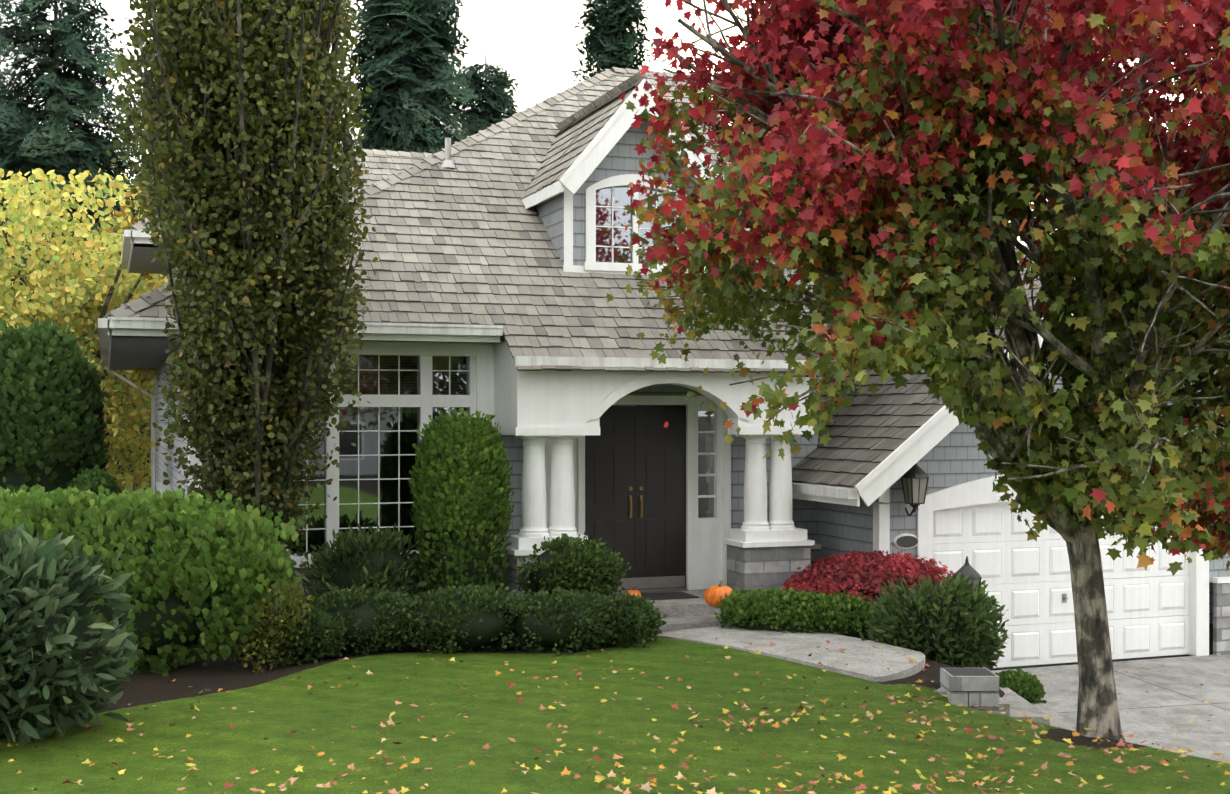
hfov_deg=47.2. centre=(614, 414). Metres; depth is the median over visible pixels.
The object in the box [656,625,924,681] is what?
walkway
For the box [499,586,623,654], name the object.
azalea mound
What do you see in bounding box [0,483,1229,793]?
ground
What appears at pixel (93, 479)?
bush
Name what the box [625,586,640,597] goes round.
pumpkin
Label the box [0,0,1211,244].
sky
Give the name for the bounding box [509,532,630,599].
round boxwood
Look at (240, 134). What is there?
columnar hornbeam
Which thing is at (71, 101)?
fir
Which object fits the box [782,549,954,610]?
shrub
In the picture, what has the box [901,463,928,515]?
lantern wall
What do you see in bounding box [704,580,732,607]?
pumpkin
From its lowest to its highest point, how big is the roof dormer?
2.640 m
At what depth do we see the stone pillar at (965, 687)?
13.15 m
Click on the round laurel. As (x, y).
(951, 621)
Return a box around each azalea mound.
[273,594,348,662]
[308,583,422,656]
[390,581,537,653]
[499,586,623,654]
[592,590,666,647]
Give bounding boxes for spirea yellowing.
[230,565,315,673]
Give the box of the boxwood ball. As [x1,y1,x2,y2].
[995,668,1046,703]
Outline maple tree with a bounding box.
[605,0,1229,741]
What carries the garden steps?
on the ground
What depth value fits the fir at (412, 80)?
48.83 m
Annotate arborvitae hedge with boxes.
[0,484,303,675]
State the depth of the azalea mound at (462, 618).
14.99 m
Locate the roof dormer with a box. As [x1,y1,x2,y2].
[535,109,705,274]
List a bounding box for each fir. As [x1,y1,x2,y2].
[0,0,24,235]
[0,0,150,493]
[124,12,350,180]
[339,0,490,153]
[441,54,519,141]
[571,0,652,405]
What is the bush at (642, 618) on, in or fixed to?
on the ground
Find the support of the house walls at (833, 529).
on the ground
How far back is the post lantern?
16.00 m
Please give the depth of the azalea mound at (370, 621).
14.93 m
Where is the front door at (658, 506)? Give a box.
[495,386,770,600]
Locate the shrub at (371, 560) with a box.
[295,523,440,603]
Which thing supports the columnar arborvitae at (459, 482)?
on the ground
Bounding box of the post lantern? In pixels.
[952,556,981,592]
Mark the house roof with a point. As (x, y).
(459, 235)
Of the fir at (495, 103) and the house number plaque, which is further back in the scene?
the fir at (495, 103)
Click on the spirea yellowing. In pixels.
(268, 619)
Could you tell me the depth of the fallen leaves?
10.34 m
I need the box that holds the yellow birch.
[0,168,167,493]
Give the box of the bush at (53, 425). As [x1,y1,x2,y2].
[0,318,110,493]
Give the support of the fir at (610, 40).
on the ground
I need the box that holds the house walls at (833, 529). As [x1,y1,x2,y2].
[153,185,1229,654]
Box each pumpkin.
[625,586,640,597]
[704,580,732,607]
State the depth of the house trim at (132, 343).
18.21 m
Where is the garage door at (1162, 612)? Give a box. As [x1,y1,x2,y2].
[917,473,1208,669]
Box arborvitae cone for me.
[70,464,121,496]
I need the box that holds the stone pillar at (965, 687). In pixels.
[940,668,998,713]
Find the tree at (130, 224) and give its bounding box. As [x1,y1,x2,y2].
[81,178,162,417]
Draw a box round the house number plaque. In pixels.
[893,534,917,548]
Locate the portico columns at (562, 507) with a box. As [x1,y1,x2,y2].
[515,434,800,536]
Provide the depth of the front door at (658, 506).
18.58 m
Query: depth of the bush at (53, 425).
20.71 m
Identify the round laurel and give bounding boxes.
[857,573,1008,670]
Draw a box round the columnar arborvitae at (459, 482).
[408,407,514,600]
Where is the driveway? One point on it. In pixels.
(1173, 690)
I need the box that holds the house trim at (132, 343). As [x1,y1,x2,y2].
[98,79,829,493]
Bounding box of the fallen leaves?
[0,630,1229,793]
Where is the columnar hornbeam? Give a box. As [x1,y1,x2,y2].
[99,0,377,656]
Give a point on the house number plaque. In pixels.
(905, 541)
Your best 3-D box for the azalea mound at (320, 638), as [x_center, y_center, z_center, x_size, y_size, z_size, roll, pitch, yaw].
[-3.228,2.269,14.837,1.052,0.727,1.367,0,0,-20]
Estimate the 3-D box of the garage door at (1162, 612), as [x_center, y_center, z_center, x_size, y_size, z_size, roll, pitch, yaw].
[6.008,2.031,18.788,4.640,2.650,0.185,0,0,-20]
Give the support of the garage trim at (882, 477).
attached to the house walls at (833, 529)
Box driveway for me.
[992,655,1229,762]
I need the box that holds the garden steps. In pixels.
[933,687,1075,730]
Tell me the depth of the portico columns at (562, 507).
17.11 m
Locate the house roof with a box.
[103,67,1229,487]
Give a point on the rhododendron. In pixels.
(49, 669)
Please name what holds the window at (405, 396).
attached to the house walls at (833, 529)
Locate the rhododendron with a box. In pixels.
[0,524,143,747]
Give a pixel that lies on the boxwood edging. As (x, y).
(791, 610)
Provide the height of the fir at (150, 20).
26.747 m
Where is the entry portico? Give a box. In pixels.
[494,334,814,633]
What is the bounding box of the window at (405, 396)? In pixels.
[278,344,493,562]
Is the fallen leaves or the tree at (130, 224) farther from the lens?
the tree at (130, 224)
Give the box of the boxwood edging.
[714,587,890,639]
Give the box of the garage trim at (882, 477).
[792,292,1086,506]

